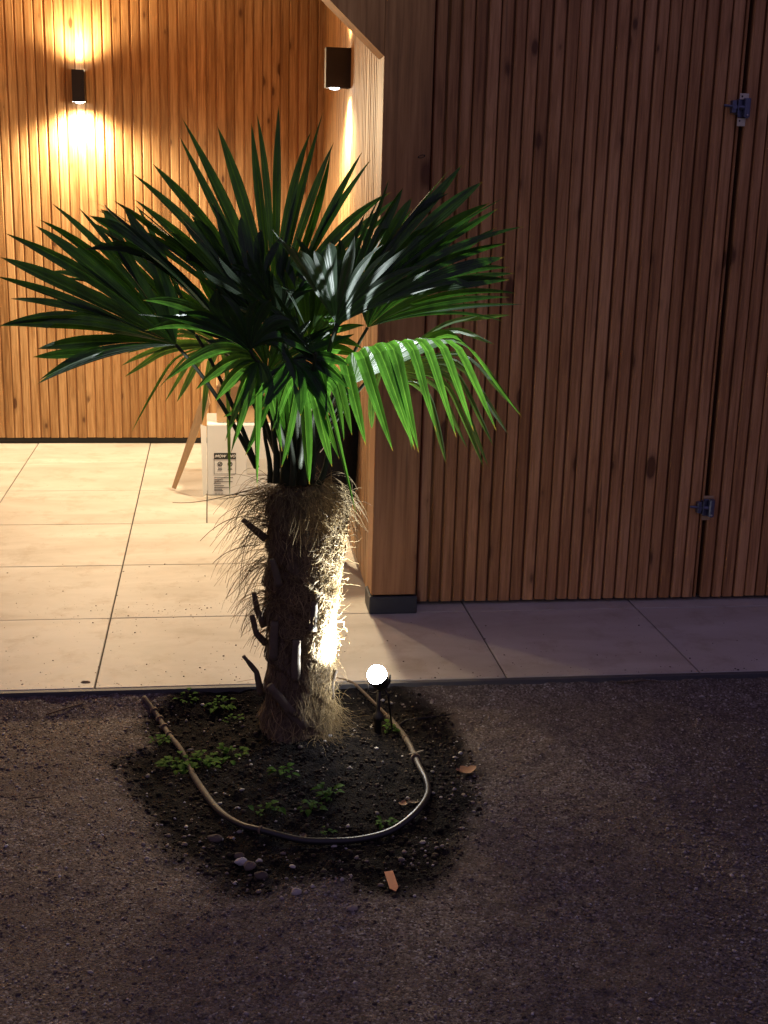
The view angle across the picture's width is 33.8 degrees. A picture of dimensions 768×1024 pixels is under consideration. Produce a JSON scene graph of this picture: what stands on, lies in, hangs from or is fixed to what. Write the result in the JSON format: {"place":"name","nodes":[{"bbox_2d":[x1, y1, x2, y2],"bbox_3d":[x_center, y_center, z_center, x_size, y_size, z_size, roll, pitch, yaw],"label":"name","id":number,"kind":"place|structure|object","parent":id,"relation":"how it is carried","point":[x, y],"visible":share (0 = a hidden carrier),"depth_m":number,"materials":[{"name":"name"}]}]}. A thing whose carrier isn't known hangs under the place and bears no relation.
{"place":"outdoors","nodes":[
{"label":"outdoors","id":0,"kind":"place"},
{"bbox_2d":[314,389,358,561],"bbox_3d":[-0.222,-0.151,5.087,0.221,0.757,0.220,0,15,-8],"label":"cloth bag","id":1,"kind":"object","parent":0,"point":[349,441],"visible":0.21,"depth_m":5.00,"materials":[{"name":"black fabric"}]},
{"bbox_2d":[0,677,767,1023],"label":"ground","id":2,"kind":"structure","parent":0,"point":[204,989],"depth_m":2.97,"materials":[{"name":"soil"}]},
{"bbox_2d":[46,703,81,714],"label":"twig","id":3,"kind":"object","parent":2,"relation":"on","point":[62,709],"visible":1,"depth_m":3.75,"materials":[{"name":"brown wood"}]},
{"bbox_2d":[148,734,170,745],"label":"weed","id":4,"kind":"object","parent":2,"relation":"on","point":[159,737],"visible":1,"depth_m":3.60,"materials":[{"name":"green plant"}]},
{"bbox_2d":[155,751,198,774],"bbox_3d":[-0.576,0.693,3.469,0.112,0.038,0.097,14,19,41],"label":"weed","id":5,"kind":"object","parent":2,"relation":"on","point":[163,761],"visible":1,"depth_m":3.46,"materials":[{"name":"green plant"}]},
{"bbox_2d":[173,688,198,703],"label":"weed","id":6,"kind":"object","parent":2,"relation":"on","point":[189,696],"visible":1,"depth_m":3.83,"materials":[{"name":"green plant"}]},
{"bbox_2d":[176,750,223,773],"bbox_3d":[-0.508,0.688,3.478,0.136,0.045,0.107,0,15,-8],"label":"weed","id":7,"kind":"object","parent":2,"relation":"on","point":[214,760],"visible":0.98,"depth_m":3.47,"materials":[{"name":"green plant"}]},
{"bbox_2d":[207,834,222,842],"bbox_3d":[-0.412,0.795,3.082,0.038,0.018,0.034,0,15,-8],"label":"stone","id":8,"kind":"object","parent":2,"relation":"on","point":[216,838],"visible":1,"depth_m":3.07,"materials":[{"name":"grey stone"}]},
{"bbox_2d":[203,695,236,712],"bbox_3d":[-0.495,0.582,3.821,0.103,0.039,0.082,0,15,-8],"label":"weed","id":9,"kind":"object","parent":2,"relation":"on","point":[231,706],"visible":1,"depth_m":3.81,"materials":[{"name":"green plant"}]},
{"bbox_2d":[213,743,249,764],"bbox_3d":[-0.426,0.674,3.517,0.108,0.036,0.097,0,15,-8],"label":"weed","id":10,"kind":"object","parent":2,"relation":"on","point":[226,751],"visible":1,"depth_m":3.52,"materials":[{"name":"green plant"}]},
{"bbox_2d":[222,714,243,723],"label":"weed","id":11,"kind":"object","parent":2,"relation":"on","point":[240,718],"visible":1,"depth_m":3.75,"materials":[{"name":"green plant"}]},
{"bbox_2d":[234,852,244,858],"bbox_3d":[-0.348,0.824,3.030,0.030,0.015,0.028,0,15,-8],"label":"stone","id":12,"kind":"object","parent":2,"relation":"on","point":[237,855],"visible":0.79,"depth_m":3.02,"materials":[{"name":"stone"}]},
{"bbox_2d":[234,857,246,865],"bbox_3d":[-0.338,0.827,2.987,0.032,0.020,0.024,0,15,-8],"label":"stone","id":13,"kind":"object","parent":2,"relation":"on","point":[241,861],"visible":0.94,"depth_m":2.98,"materials":[{"name":"grey stone"}]},
{"bbox_2d":[243,861,255,870],"bbox_3d":[-0.314,0.829,2.958,0.030,0.022,0.030,0,15,-8],"label":"stone","id":14,"kind":"object","parent":2,"relation":"on","point":[249,865],"visible":1,"depth_m":2.95,"materials":[{"name":"stone"}]},
{"bbox_2d":[0,443,505,688],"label":"joint","id":15,"kind":"object","parent":2,"relation":"on","point":[123,564],"depth_m":4.93,"materials":[{"name":"concrete"}]},
{"bbox_2d":[254,871,267,879],"bbox_3d":[-0.283,0.839,2.918,0.034,0.019,0.029,0,15,-8],"label":"stone","id":16,"kind":"object","parent":2,"relation":"on","point":[260,875],"visible":1,"depth_m":2.91,"materials":[{"name":"stone"}]},
{"bbox_2d":[0,106,523,754],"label":"fan palm","id":17,"kind":"object","parent":2,"relation":"on","point":[282,320],"visible":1,"depth_m":3.22,"materials":[{"name":"green plant"}]},
{"bbox_2d":[248,800,285,818],"bbox_3d":[-0.296,0.755,3.209,0.091,0.042,0.086,-6,16,-27],"label":"weed","id":18,"kind":"object","parent":2,"relation":"on","point":[271,807],"visible":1,"depth_m":3.21,"materials":[{"name":"green plant"}]},
{"bbox_2d":[267,762,299,778],"bbox_3d":[-0.268,0.703,3.393,0.082,0.037,0.071,-10,18,-37],"label":"weed","id":19,"kind":"object","parent":2,"relation":"on","point":[272,769],"visible":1,"depth_m":3.40,"materials":[{"name":"green plant"}]},
{"bbox_2d":[142,677,430,844],"bbox_3d":[-0.214,0.664,3.528,0.672,0.071,1.007,-5,16,-25],"label":"irrigation hose","id":20,"kind":"object","parent":2,"relation":"on","point":[260,830],"visible":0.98,"depth_m":3.22,"materials":[{"name":"plastic"}]},
{"bbox_2d":[110,690,481,898],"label":"soil crumbs","id":21,"kind":"object","parent":2,"relation":"on","point":[323,871],"visible":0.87,"depth_m":3.31,"materials":[{"name":"brown soil"}]},
{"bbox_2d":[291,888,301,895],"bbox_3d":[-0.198,0.855,2.844,0.025,0.018,0.024,0,15,-8],"label":"stone","id":22,"kind":"object","parent":2,"relation":"on","point":[296,891],"visible":1,"depth_m":2.84,"materials":[{"name":"grey stone"}]},
{"bbox_2d":[80,699,513,921],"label":"rim pebbles","id":23,"kind":"object","parent":2,"relation":"on","point":[280,896],"visible":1,"depth_m":3.03,"materials":[{"name":"stone"}]},
{"bbox_2d":[296,799,327,816],"bbox_3d":[-0.182,0.756,3.232,0.068,0.031,0.067,15,20,42],"label":"weed","id":24,"kind":"object","parent":2,"relation":"on","point":[311,806],"visible":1,"depth_m":3.23,"materials":[{"name":"green plant"}]},
{"bbox_2d":[311,782,344,802],"bbox_3d":[-0.146,0.733,3.288,0.076,0.054,0.064,13,18,38],"label":"weed","id":25,"kind":"object","parent":2,"relation":"on","point":[327,794],"visible":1,"depth_m":3.28,"materials":[{"name":"green plant"}]},
{"bbox_2d":[320,826,337,834],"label":"weed","id":26,"kind":"object","parent":2,"relation":"on","point":[330,830],"visible":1,"depth_m":3.13,"materials":[{"name":"green plant"}]},
{"bbox_2d":[346,905,357,911],"bbox_3d":[-0.070,0.873,2.780,0.026,0.016,0.019,0,15,-8],"label":"stone","id":27,"kind":"object","parent":2,"relation":"on","point":[351,908],"visible":1,"depth_m":2.77,"materials":[{"name":"grey stone"}]},
{"bbox_2d":[0,671,767,697],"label":"edging strip","id":28,"kind":"object","parent":2,"relation":"on","point":[417,683],"visible":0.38,"depth_m":3.96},
{"bbox_2d":[375,816,397,829],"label":"weed","id":29,"kind":"object","parent":2,"relation":"on","point":[380,822],"visible":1,"depth_m":3.16,"materials":[{"name":"green plant"}]},
{"bbox_2d":[384,870,397,891],"bbox_3d":[0.018,0.842,2.882,0.021,0.011,0.072,-2,15,-12],"label":"plant tag","id":30,"kind":"object","parent":2,"relation":"on","point":[391,880],"visible":1,"depth_m":2.88,"materials":[{"name":"orange plastic"}]},
{"bbox_2d":[383,719,399,733],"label":"weed","id":31,"kind":"object","parent":2,"relation":"on","point":[389,724],"visible":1,"depth_m":3.71,"materials":[{"name":"green plant"}]},
{"bbox_2d":[398,800,406,804],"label":"dry leaf","id":32,"kind":"object","parent":2,"relation":"on","point":[402,802],"visible":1,"depth_m":3.27,"materials":[{"name":"brown plant"}]},
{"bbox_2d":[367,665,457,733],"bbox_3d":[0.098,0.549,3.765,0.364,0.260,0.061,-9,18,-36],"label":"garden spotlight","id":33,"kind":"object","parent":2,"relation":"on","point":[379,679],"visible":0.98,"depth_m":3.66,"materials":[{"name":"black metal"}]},
{"bbox_2d":[456,765,475,772],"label":"dry leaf","id":34,"kind":"object","parent":2,"relation":"on","point":[466,769],"visible":1,"depth_m":3.48,"materials":[{"name":"brown plant"}]},
{"bbox_2d":[0,443,767,690],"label":"paving","id":35,"kind":"structure","parent":0,"point":[67,511],"depth_m":4.58,"materials":[{"name":"ceramic"}]},
{"bbox_2d":[0,0,324,442],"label":"slatted back wall","id":36,"kind":"structure","parent":35,"relation":"on","point":[158,72],"depth_m":6.99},
{"bbox_2d":[71,69,86,103],"bbox_3d":[-1.647,-2.295,6.824,0.066,0.172,0.105,0,15,-8],"label":"wall lamp","id":37,"kind":"object","parent":36,"relation":"attached to","point":[78,76],"visible":1,"depth_m":6.78,"materials":[{"name":"black metal"}]},
{"bbox_2d":[172,393,209,488],"bbox_3d":[-0.951,-0.357,6.193,0.228,0.524,0.017,8,16,23],"label":"wooden strip","id":38,"kind":"object","parent":35,"relation":"on","point":[194,431],"visible":0.88,"depth_m":6.18,"materials":[{"name":"brown wood"}]},
{"bbox_2d":[200,413,278,495],"bbox_3d":[-0.593,-0.295,6.343,0.643,0.363,0.370,0,15,-8],"label":"white carton","id":39,"kind":"object","parent":35,"relation":"on","point":[214,450],"visible":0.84,"depth_m":6.20,"materials":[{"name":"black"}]},
{"bbox_2d":[216,376,311,421],"bbox_3d":[-0.590,-0.582,6.278,0.480,0.239,0.313,0,15,-8],"label":"brown carton","id":40,"kind":"object","parent":39,"relation":"on","point":[249,417],"visible":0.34,"depth_m":6.18,"materials":[{"name":"cardboard"}]},
{"bbox_2d":[322,5,378,586],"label":"slatted side wall","id":41,"kind":"structure","parent":35,"relation":"on","point":[350,123],"depth_m":5.06,"materials":[{"name":"brown wood"}]},
{"bbox_2d":[324,47,350,89],"bbox_3d":[-0.196,-1.873,5.343,0.105,0.167,0.066,0,15,-8],"label":"wall lamp","id":42,"kind":"object","parent":41,"relation":"attached to","point":[337,74],"visible":1,"depth_m":5.31,"materials":[{"name":"black metal"}]},
{"bbox_2d":[4,563,757,688],"bbox_3d":[-0.015,0.361,4.593,3.196,0.005,1.298,0,15,-8],"label":"slab grit","id":43,"kind":"object","parent":35,"relation":"on","point":[344,651],"visible":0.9,"depth_m":4.20,"materials":[{"name":"stone"}]},
{"bbox_2d":[365,0,435,613],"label":"corner post","id":44,"kind":"object","parent":35,"relation":"on","point":[405,105],"visible":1,"depth_m":4.31,"materials":[{"name":"brown wood"}]},
{"bbox_2d":[322,0,384,58],"bbox_3d":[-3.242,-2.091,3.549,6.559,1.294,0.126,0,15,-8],"label":"corner brace","id":45,"kind":"object","parent":44,"relation":"attached to","point":[363,21],"visible":1,"depth_m":4.06,"materials":[{"name":"brown wood"}]},
{"bbox_2d":[690,0,767,596],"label":"slatted gate","id":46,"kind":"structure","parent":35,"relation":"on","point":[732,507],"depth_m":4.63,"materials":[{"name":"brown wood"}]},
{"bbox_3d":[1.905,-1.244,4.608,3.572,3.199,0.078,0,15,-8],"label":"gate wall","id":47,"kind":"object","parent":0,"visible":0},
{"bbox_2d":[416,0,749,600],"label":"slatted gate","id":48,"kind":"structure","parent":47,"relation":"attached to","point":[593,143],"depth_m":4.47,"materials":[{"name":"brown wood"}]}
]}

